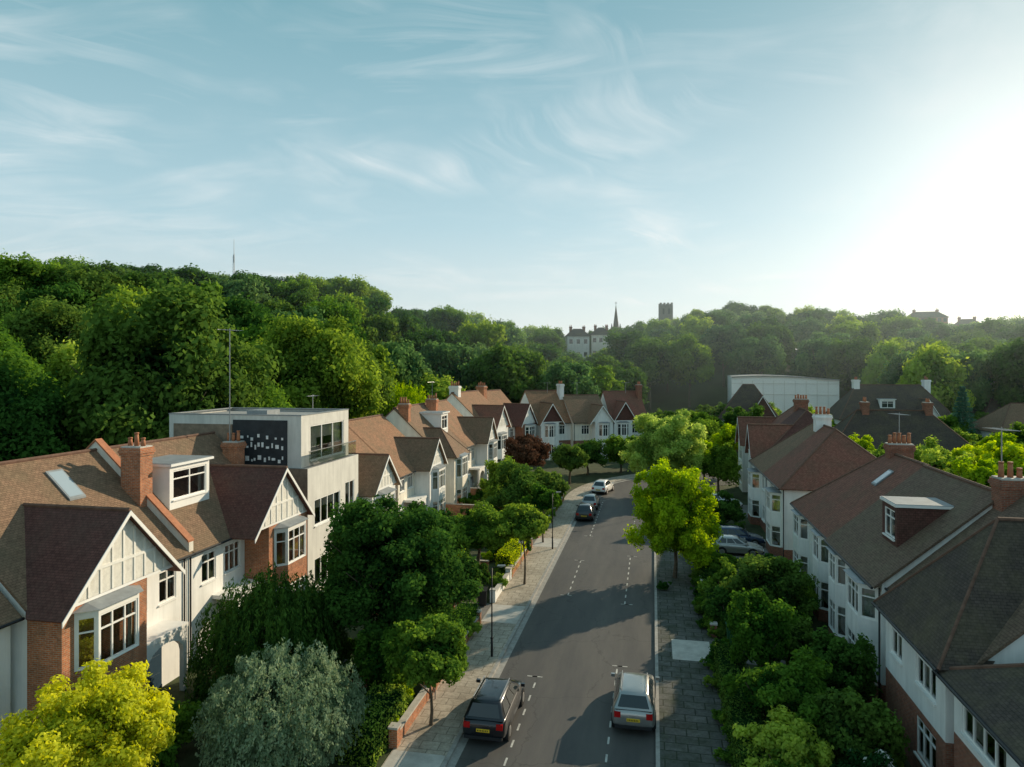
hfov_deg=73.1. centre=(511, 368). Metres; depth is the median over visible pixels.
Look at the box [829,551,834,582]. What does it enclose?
window
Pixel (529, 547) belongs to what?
shrub
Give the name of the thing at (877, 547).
house
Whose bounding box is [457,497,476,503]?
shrub
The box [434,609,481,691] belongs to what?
garden wall
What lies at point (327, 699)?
tree
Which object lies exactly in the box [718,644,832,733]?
shrub
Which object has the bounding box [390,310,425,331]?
tree
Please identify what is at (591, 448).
tree
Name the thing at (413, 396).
tree
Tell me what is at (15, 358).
tree
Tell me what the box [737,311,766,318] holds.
tree
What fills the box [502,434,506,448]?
window
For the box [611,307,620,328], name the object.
church
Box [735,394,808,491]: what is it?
house
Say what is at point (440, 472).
window
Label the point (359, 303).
tree
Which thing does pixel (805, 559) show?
window
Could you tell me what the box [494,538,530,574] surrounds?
hedge
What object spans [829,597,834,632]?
window
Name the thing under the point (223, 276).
tree
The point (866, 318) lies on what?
tree
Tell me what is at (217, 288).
tree
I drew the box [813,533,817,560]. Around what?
window
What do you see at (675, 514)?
tree
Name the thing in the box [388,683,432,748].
garden wall
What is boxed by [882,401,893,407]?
window
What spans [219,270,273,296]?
tree
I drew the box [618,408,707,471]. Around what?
tree
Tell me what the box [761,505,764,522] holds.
window
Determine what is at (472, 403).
house
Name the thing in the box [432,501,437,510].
window
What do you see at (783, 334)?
tree
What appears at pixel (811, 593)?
shrub
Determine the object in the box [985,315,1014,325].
tree
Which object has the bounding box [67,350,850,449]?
ground
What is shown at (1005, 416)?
house
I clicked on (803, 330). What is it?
tree
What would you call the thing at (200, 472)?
window
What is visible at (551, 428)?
window
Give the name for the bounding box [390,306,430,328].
tree
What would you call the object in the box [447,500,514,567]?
tree
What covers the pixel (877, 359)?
tree
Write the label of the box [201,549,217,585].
window
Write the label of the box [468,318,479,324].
tree
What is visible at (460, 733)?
kerb
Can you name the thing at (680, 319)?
tree
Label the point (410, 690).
shrub
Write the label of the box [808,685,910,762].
shrub
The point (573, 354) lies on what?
tree
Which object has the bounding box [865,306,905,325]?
tree
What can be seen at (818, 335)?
tree
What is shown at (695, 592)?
plant
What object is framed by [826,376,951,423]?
house
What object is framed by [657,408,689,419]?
tree
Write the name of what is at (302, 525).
window
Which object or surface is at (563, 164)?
sky
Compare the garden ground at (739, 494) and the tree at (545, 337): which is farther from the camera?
the tree at (545, 337)
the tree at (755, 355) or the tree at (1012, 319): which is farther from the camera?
the tree at (1012, 319)
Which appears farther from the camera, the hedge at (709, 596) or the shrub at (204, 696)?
the hedge at (709, 596)
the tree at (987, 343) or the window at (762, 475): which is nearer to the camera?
the window at (762, 475)
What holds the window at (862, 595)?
in the house at (877, 547)
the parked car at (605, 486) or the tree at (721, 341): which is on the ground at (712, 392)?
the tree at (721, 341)
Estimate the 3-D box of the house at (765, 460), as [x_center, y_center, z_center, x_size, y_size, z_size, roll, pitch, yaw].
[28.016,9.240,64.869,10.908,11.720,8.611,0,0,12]
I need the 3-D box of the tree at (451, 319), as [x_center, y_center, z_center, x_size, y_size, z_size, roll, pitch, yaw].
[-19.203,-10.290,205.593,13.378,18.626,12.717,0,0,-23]
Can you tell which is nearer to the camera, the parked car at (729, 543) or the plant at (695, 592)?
the plant at (695, 592)
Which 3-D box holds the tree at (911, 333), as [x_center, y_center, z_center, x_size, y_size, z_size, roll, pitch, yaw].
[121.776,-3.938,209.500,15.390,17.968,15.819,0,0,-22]
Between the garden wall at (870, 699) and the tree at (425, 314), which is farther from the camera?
the tree at (425, 314)
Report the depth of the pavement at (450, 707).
35.83 m
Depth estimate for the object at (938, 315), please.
283.86 m
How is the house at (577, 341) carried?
on the ground at (712, 392)
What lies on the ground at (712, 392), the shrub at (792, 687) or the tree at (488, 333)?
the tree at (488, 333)
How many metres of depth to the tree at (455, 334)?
191.10 m
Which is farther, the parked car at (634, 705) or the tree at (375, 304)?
the tree at (375, 304)
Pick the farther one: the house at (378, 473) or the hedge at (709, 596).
the house at (378, 473)
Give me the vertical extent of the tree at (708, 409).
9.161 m
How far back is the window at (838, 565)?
36.73 m
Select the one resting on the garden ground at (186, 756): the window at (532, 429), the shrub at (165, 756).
the shrub at (165, 756)
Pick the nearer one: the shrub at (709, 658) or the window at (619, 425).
the shrub at (709, 658)
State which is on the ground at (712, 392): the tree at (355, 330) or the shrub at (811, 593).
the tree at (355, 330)
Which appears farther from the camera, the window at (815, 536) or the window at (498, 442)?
the window at (498, 442)
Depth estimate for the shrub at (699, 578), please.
46.47 m
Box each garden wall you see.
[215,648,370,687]
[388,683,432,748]
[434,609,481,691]
[446,503,502,515]
[470,487,486,498]
[475,559,488,572]
[489,567,511,602]
[508,538,531,576]
[701,579,717,636]
[865,683,877,703]
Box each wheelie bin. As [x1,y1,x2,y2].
[478,587,487,605]
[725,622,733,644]
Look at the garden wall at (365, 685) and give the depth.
32.28 m
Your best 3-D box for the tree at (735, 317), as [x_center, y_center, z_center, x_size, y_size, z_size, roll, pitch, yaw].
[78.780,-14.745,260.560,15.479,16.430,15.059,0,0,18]
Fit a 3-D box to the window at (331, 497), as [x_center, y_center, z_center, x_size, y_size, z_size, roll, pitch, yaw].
[-12.358,9.285,46.043,0.370,1.770,3.800,0,0,12]
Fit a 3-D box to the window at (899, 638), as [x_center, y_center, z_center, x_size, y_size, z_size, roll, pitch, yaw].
[15.395,10.835,27.480,0.370,1.470,1.300,0,0,12]
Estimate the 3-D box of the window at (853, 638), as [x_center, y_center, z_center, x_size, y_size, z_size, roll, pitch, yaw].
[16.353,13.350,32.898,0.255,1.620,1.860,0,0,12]
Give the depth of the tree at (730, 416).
114.28 m
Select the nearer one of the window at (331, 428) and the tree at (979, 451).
the window at (331, 428)
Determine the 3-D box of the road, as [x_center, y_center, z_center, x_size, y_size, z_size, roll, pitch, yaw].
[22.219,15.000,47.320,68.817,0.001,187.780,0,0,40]
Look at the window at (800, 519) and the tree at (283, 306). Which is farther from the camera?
the tree at (283, 306)
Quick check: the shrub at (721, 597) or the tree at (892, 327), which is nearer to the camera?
the shrub at (721, 597)
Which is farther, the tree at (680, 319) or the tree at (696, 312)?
the tree at (680, 319)
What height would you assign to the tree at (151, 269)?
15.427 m
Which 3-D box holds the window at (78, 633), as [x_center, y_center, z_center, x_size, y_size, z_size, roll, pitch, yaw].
[-15.979,10.250,25.948,0.631,1.920,0.631,0,0,12]
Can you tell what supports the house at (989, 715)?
on the ground at (712, 392)
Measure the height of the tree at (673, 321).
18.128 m
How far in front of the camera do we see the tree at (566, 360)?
180.34 m
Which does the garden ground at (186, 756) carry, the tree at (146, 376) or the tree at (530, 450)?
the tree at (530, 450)
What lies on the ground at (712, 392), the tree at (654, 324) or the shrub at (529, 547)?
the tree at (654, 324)
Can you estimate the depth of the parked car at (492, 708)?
27.81 m
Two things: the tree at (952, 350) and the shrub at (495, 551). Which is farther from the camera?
the tree at (952, 350)
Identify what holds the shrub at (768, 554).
on the garden ground at (739, 494)
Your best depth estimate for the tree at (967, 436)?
99.49 m
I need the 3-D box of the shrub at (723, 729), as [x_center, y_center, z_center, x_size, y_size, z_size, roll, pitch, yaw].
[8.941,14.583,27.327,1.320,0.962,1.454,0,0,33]
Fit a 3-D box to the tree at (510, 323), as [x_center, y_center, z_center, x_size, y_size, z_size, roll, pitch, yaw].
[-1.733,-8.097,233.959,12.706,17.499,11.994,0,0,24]
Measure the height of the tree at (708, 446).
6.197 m
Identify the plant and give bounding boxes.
[656,580,671,589]
[688,574,696,585]
[690,586,699,596]
[693,604,703,614]
[695,618,707,628]
[699,657,715,670]
[702,673,718,687]
[710,708,726,725]
[712,745,735,766]
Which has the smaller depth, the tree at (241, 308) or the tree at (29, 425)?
the tree at (29, 425)
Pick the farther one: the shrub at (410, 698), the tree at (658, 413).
the tree at (658, 413)
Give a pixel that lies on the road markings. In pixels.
(606, 757)
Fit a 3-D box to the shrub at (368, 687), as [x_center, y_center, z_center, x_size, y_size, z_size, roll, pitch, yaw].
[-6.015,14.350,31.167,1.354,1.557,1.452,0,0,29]
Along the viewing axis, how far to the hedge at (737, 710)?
27.91 m
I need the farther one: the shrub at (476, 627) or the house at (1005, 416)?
the house at (1005, 416)
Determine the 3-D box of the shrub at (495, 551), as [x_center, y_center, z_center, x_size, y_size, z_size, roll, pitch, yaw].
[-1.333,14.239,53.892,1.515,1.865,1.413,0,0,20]
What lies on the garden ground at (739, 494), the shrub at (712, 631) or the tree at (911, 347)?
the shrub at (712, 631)
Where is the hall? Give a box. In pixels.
[727,374,839,413]
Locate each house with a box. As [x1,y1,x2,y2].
[0,432,195,754]
[0,591,24,764]
[109,328,314,669]
[169,407,357,589]
[311,395,403,512]
[348,414,447,511]
[385,397,470,503]
[424,393,498,487]
[446,381,511,461]
[475,382,537,438]
[520,381,570,459]
[563,394,615,458]
[565,325,589,358]
[590,324,609,354]
[600,382,646,439]
[718,384,777,449]
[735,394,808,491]
[744,407,812,467]
[746,407,832,532]
[761,424,876,559]
[790,413,930,622]
[823,464,993,702]
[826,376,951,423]
[834,397,971,451]
[871,427,1023,766]
[932,663,1023,766]
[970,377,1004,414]
[970,403,1023,438]
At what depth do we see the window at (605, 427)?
114.29 m
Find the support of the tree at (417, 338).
on the ground at (712, 392)
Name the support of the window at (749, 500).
in the house at (765, 460)
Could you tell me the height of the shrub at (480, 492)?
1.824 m
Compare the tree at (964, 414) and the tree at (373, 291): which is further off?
the tree at (373, 291)
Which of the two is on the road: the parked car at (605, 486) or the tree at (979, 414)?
the parked car at (605, 486)
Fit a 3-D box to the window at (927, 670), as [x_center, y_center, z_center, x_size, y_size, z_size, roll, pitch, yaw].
[14.796,10.835,24.541,0.370,1.470,1.900,0,0,12]
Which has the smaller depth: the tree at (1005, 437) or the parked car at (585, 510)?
the parked car at (585, 510)
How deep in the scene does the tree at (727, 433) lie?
96.56 m
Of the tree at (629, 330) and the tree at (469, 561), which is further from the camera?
the tree at (629, 330)
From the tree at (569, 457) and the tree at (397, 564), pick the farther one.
the tree at (569, 457)
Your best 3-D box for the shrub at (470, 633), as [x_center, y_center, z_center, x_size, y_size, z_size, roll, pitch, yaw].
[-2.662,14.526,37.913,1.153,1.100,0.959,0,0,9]
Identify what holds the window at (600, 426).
in the house at (590, 417)
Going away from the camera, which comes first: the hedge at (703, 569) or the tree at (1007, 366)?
the hedge at (703, 569)
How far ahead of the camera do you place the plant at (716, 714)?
29.02 m
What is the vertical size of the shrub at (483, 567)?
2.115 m
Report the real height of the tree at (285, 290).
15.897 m
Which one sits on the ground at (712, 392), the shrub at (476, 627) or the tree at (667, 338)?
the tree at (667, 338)
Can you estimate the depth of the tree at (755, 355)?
189.94 m
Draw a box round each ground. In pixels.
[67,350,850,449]
[150,451,737,766]
[705,484,935,766]
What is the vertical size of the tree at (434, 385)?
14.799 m
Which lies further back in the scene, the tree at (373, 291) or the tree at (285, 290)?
the tree at (373, 291)
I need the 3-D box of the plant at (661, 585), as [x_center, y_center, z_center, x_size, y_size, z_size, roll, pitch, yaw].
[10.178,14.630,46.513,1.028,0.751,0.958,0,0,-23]
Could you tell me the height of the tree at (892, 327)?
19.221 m
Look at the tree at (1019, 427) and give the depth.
96.19 m
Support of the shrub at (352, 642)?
on the garden ground at (186, 756)
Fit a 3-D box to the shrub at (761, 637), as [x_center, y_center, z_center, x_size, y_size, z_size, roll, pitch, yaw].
[11.321,12.674,32.169,3.075,5.194,3.066,0,0,-13]
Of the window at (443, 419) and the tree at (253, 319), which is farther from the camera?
the tree at (253, 319)
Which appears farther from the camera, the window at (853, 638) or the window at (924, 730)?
the window at (853, 638)
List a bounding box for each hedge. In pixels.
[335,680,407,766]
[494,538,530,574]
[698,566,717,577]
[702,584,727,631]
[712,642,765,766]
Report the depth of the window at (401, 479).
62.03 m
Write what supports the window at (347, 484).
in the modern house at (308, 447)
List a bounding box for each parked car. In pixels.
[463,675,524,741]
[575,503,596,520]
[581,493,600,509]
[592,479,613,494]
[611,670,658,730]
[711,525,764,544]
[713,492,742,505]
[713,534,763,555]
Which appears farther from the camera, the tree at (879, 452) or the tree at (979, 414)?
the tree at (979, 414)
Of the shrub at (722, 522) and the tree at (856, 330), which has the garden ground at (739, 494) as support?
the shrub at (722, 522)
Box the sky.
[0,0,1023,349]
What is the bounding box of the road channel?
[447,472,701,766]
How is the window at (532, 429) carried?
in the house at (522, 418)
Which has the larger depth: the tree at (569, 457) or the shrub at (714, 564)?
the tree at (569, 457)
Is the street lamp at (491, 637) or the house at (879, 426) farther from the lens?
the house at (879, 426)
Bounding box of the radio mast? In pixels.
[232,254,234,272]
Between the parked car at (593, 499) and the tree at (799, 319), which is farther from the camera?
the tree at (799, 319)
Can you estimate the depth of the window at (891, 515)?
33.66 m
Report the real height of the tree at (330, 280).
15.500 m
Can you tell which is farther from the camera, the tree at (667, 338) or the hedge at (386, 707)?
the tree at (667, 338)
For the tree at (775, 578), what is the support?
on the garden ground at (739, 494)
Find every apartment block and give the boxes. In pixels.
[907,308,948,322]
[952,316,979,325]
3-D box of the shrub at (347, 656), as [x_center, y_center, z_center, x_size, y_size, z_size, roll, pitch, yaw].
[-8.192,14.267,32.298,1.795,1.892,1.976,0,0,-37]
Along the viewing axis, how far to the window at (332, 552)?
44.93 m
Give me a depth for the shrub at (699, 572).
47.07 m
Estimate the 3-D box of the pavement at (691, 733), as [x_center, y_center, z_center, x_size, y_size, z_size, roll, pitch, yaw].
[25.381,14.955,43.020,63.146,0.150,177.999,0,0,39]
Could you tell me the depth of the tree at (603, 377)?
144.67 m
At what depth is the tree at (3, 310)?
105.64 m
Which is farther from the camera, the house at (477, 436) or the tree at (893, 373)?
the tree at (893, 373)
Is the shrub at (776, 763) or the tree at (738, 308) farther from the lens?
the tree at (738, 308)
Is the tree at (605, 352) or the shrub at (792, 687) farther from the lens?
the tree at (605, 352)
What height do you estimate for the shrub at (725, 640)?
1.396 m
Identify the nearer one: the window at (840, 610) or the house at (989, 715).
the house at (989, 715)
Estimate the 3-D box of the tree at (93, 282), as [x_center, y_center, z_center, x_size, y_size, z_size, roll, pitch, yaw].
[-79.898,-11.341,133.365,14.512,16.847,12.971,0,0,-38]
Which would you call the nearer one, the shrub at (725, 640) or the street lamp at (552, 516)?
the shrub at (725, 640)
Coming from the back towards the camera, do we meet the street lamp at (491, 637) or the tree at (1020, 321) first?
the tree at (1020, 321)
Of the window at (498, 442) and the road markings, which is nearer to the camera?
the road markings
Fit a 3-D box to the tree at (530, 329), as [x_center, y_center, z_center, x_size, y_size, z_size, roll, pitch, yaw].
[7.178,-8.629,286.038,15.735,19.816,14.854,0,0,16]
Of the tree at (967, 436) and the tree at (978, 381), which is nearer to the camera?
the tree at (967, 436)
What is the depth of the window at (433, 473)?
65.44 m
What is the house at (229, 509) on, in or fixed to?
on the garden ground at (186, 756)
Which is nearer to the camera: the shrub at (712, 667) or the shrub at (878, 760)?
the shrub at (878, 760)
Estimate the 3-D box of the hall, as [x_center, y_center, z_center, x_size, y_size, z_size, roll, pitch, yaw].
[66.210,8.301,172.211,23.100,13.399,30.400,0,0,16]
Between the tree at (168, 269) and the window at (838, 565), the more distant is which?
the tree at (168, 269)
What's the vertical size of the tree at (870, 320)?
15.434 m
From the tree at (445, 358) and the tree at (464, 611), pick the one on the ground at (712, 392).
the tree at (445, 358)
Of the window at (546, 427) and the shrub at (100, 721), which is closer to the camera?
the shrub at (100, 721)
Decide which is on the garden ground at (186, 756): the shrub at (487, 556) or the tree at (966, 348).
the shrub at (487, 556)
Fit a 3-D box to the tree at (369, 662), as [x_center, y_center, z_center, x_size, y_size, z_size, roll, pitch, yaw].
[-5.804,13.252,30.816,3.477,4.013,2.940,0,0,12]
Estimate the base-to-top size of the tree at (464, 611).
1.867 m
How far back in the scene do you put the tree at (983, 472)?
57.07 m
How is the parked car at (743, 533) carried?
on the driveway paving
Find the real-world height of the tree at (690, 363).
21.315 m
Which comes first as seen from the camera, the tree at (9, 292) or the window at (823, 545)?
the window at (823, 545)
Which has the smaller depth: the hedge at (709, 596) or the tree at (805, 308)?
the hedge at (709, 596)
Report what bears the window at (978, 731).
in the house at (989, 715)
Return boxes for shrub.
[0,658,178,766]
[146,721,180,766]
[166,699,206,762]
[188,675,221,704]
[324,651,356,681]
[327,637,357,659]
[363,678,382,695]
[383,679,415,696]
[404,693,414,710]
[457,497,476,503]
[460,507,475,516]
[466,626,473,636]
[468,493,478,500]
[468,616,481,633]
[474,488,485,498]
[477,562,490,584]
[481,550,493,560]
[487,544,502,559]
[489,572,508,586]
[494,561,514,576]
[526,540,532,550]
[690,569,711,582]
[690,592,712,614]
[694,574,711,587]
[695,550,738,571]
[697,556,736,594]
[701,585,741,624]
[701,612,717,627]
[703,614,725,629]
[705,638,730,663]
[707,625,724,636]
[709,637,735,653]
[709,663,715,672]
[714,518,729,524]
[716,625,726,637]
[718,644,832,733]
[719,709,730,728]
[720,724,731,742]
[725,586,799,668]
[732,704,834,766]
[733,520,745,528]
[738,553,793,579]
[768,757,813,766]
[783,608,822,664]
[789,595,821,620]
[796,581,817,612]
[803,625,880,695]
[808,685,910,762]
[808,735,843,764]
[830,747,897,766]
[856,677,882,702]
[891,757,904,766]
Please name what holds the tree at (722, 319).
on the ground at (712, 392)
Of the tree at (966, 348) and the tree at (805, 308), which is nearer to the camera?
the tree at (966, 348)
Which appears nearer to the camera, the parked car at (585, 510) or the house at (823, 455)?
the house at (823, 455)
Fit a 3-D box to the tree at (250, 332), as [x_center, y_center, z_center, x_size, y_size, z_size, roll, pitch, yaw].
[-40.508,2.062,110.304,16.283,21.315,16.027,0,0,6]
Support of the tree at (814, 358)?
on the ground at (712, 392)
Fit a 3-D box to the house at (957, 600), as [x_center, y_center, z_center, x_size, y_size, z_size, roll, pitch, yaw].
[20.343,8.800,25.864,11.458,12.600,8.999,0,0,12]
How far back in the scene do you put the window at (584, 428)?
115.47 m
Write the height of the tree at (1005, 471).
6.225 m
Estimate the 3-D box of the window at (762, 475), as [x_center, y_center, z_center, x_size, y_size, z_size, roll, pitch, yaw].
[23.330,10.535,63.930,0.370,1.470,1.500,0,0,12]
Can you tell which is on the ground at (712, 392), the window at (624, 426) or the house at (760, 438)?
the house at (760, 438)
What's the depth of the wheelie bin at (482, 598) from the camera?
43.19 m
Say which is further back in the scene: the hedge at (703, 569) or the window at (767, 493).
the window at (767, 493)
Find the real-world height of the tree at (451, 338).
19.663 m
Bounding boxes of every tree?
[0,248,62,293]
[0,282,28,310]
[0,291,93,371]
[0,295,20,318]
[0,311,14,323]
[0,320,41,369]
[0,332,67,405]
[0,352,79,461]
[15,279,95,317]
[34,255,92,265]
[37,337,90,418]
[38,259,87,270]
[53,262,118,285]
[55,267,286,450]
[62,265,137,312]
[90,282,170,338]
[95,260,146,277]
[95,279,153,321]
[119,263,172,277]
[121,270,183,293]
[162,267,202,277]
[164,282,214,308]
[173,263,219,287]
[182,561,352,715]
[188,637,370,766]
[192,281,236,317]
[212,274,273,305]
[213,271,230,277]
[216,274,228,278]
[216,292,275,326]
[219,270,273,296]
[221,363,296,407]
[228,306,280,337]
[236,315,295,352]
[244,312,386,419]
[257,276,292,297]
[262,296,303,316]
[269,306,328,323]
[271,278,319,301]
[271,287,318,312]
[286,272,325,303]
[302,295,365,336]
[307,315,372,343]
[310,493,483,646]
[317,273,370,300]
[318,287,368,319]
[324,277,334,286]
[349,333,396,417]
[349,616,412,686]
[351,336,399,388]
[352,293,390,317]
[358,311,402,345]
[365,286,393,311]
[370,338,434,397]
[371,310,422,337]
[376,379,432,416]
[384,613,468,725]
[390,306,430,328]
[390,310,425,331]
[402,325,445,352]
[403,508,469,550]
[412,372,466,399]
[413,339,478,390]
[418,309,431,328]
[422,325,472,346]
[428,304,469,333]
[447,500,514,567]
[449,323,480,339]
[450,601,480,639]
[452,551,482,605]
[457,317,508,349]
[464,342,547,402]
[466,310,488,323]
[466,342,492,390]
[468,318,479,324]
[478,455,530,497]
[482,458,547,515]
[496,503,551,584]
[502,319,525,333]
[502,326,526,346]
[504,433,552,466]
[510,342,546,402]
[512,344,553,370]
[520,483,558,541]
[521,324,537,337]
[525,329,566,353]
[528,341,562,363]
[532,324,566,352]
[533,359,600,397]
[533,467,570,495]
[550,443,589,483]
[551,356,577,365]
[559,350,587,361]
[572,438,607,474]
[577,360,594,371]
[585,354,601,360]
[587,326,617,352]
[587,365,624,396]
[589,347,608,358]
[591,351,643,373]
[600,434,637,472]
[603,328,653,362]
[604,362,650,403]
[610,325,638,347]
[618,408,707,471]
[620,335,674,409]
[621,457,723,577]
[624,321,645,333]
[641,317,677,335]
[647,328,675,338]
[649,408,665,417]
[654,331,687,391]
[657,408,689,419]
[660,317,679,335]
[665,333,714,406]
[674,313,688,334]
[678,314,714,341]
[683,309,704,324]
[688,411,723,429]
[688,417,720,442]
[695,402,726,416]
[695,438,712,481]
[697,321,747,386]
[700,310,734,362]
[701,442,741,490]
[709,309,740,323]
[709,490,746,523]
[711,423,737,455]
[718,552,819,615]
[721,301,758,315]
[722,403,764,427]
[726,334,787,374]
[731,314,764,335]
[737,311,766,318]
[741,320,796,364]
[755,304,786,323]
[769,401,781,415]
[782,316,830,351]
[785,306,829,325]
[785,315,816,351]
[788,336,839,381]
[792,304,814,314]
[806,330,852,341]
[808,404,831,414]
[822,307,838,325]
[823,335,881,390]
[824,313,862,333]
[829,319,882,345]
[836,308,859,317]
[848,434,875,451]
[853,314,880,337]
[859,336,905,383]
[861,318,882,340]
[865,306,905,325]
[866,442,884,457]
[871,336,919,353]
[877,349,914,383]
[879,312,924,343]
[896,339,975,412]
[897,327,931,339]
[914,333,956,348]
[914,435,976,476]
[919,317,949,331]
[928,325,969,341]
[938,342,964,360]
[938,414,976,433]
[942,349,999,411]
[946,454,997,486]
[947,322,967,329]
[949,442,983,467]
[950,335,1001,351]
[950,386,981,434]
[953,341,990,353]
[954,427,978,441]
[956,321,982,331]
[961,336,1008,344]
[966,317,1023,339]
[969,411,988,419]
[970,434,984,441]
[973,430,1022,451]
[979,341,1007,355]
[980,337,1023,406]
[980,440,1023,475]
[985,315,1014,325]
[989,421,1023,444]
[994,461,1023,475]
[1009,315,1023,325]
[1013,318,1023,327]
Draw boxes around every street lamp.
[490,565,504,656]
[552,491,560,548]
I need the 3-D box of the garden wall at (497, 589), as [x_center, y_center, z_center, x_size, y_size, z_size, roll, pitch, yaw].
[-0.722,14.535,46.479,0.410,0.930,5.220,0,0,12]
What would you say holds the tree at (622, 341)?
on the ground at (712, 392)
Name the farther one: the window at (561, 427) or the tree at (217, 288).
the tree at (217, 288)
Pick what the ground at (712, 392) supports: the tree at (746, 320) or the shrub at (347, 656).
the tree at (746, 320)
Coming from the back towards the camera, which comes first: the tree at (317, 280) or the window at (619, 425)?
the tree at (317, 280)
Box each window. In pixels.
[76,616,95,669]
[100,598,136,661]
[158,570,177,606]
[172,464,207,501]
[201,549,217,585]
[224,540,241,574]
[275,531,286,565]
[284,523,304,562]
[301,525,302,553]
[310,420,344,461]
[314,490,341,527]
[315,552,334,586]
[345,479,353,501]
[400,477,405,493]
[407,473,413,489]
[432,471,437,489]
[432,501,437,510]
[436,469,444,488]
[436,497,444,511]
[442,415,447,429]
[456,459,461,477]
[456,489,461,503]
[463,457,466,475]
[463,486,466,496]
[494,442,496,458]
[497,436,500,449]
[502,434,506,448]
[510,428,513,437]
[530,426,534,436]
[545,426,547,436]
[549,426,553,436]
[559,425,564,433]
[581,425,588,433]
[599,425,601,435]
[603,425,607,435]
[618,424,620,434]
[622,424,626,434]
[739,446,741,460]
[748,471,750,486]
[748,496,750,514]
[752,473,759,488]
[752,499,759,516]
[761,475,763,491]
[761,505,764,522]
[766,490,773,510]
[766,520,773,544]
[771,494,780,512]
[771,525,780,546]
[794,514,797,536]
[799,518,807,539]
[799,555,807,573]
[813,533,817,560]
[815,536,817,555]
[820,539,827,563]
[820,581,827,609]
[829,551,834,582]
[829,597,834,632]
[836,557,845,585]
[836,604,845,637]
[847,574,857,614]
[847,626,857,646]
[849,577,857,601]
[860,586,875,620]
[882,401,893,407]
[882,506,894,541]
[889,621,901,665]
[913,653,935,706]
[913,715,935,766]
[958,705,1005,766]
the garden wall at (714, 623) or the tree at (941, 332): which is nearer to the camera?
the garden wall at (714, 623)
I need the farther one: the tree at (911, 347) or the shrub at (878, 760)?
the tree at (911, 347)
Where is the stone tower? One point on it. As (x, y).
(665, 310)
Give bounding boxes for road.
[455,473,716,766]
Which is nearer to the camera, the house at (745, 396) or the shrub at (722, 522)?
the shrub at (722, 522)
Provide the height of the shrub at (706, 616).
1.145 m
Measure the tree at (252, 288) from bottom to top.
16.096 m
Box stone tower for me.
[658,303,672,320]
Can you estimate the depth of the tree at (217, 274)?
196.63 m
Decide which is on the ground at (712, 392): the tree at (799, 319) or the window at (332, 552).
the tree at (799, 319)
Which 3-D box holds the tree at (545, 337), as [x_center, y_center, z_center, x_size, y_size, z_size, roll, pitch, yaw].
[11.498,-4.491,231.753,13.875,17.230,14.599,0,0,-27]
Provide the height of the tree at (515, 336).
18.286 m
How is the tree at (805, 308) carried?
on the ground at (712, 392)
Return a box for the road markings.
[503,500,636,765]
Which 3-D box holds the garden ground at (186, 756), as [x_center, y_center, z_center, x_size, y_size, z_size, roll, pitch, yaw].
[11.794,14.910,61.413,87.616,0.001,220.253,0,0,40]
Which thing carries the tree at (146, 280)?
on the ground at (712, 392)
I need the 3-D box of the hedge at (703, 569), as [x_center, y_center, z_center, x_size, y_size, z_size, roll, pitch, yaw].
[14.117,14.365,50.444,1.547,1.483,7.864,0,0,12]
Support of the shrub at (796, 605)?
on the garden ground at (739, 494)
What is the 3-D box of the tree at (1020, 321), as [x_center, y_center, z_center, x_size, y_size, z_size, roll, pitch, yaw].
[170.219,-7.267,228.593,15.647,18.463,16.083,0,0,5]
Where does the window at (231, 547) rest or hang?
in the house at (229, 509)
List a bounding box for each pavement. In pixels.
[381,472,676,766]
[656,480,737,766]
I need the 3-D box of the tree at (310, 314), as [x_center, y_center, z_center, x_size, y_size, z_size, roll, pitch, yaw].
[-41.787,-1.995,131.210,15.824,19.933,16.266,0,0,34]
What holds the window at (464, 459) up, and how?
in the house at (406, 419)
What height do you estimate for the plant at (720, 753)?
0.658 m
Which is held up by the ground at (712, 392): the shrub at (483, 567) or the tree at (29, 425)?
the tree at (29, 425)
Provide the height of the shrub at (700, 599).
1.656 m
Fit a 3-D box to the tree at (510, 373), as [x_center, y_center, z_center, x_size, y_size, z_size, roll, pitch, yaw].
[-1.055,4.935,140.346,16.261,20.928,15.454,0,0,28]
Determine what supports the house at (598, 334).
on the ground at (712, 392)
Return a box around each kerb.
[441,477,634,766]
[654,480,721,766]
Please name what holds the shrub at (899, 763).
on the garden ground at (739, 494)
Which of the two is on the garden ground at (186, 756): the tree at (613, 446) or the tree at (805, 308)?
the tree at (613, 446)
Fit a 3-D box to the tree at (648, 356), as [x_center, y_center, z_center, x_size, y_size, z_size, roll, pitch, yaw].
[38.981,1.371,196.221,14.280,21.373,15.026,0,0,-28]
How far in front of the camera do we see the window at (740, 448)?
85.85 m
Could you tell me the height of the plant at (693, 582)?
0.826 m
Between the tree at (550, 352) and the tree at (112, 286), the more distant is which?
the tree at (550, 352)
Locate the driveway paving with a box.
[382,505,785,766]
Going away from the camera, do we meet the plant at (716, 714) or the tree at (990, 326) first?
the plant at (716, 714)
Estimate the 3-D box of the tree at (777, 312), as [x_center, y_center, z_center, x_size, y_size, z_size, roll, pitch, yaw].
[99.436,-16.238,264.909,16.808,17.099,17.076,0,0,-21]
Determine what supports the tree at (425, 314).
on the ground at (712, 392)
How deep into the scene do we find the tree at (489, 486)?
68.67 m
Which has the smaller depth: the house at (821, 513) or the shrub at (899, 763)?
the shrub at (899, 763)
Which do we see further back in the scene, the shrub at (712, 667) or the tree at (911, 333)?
the tree at (911, 333)

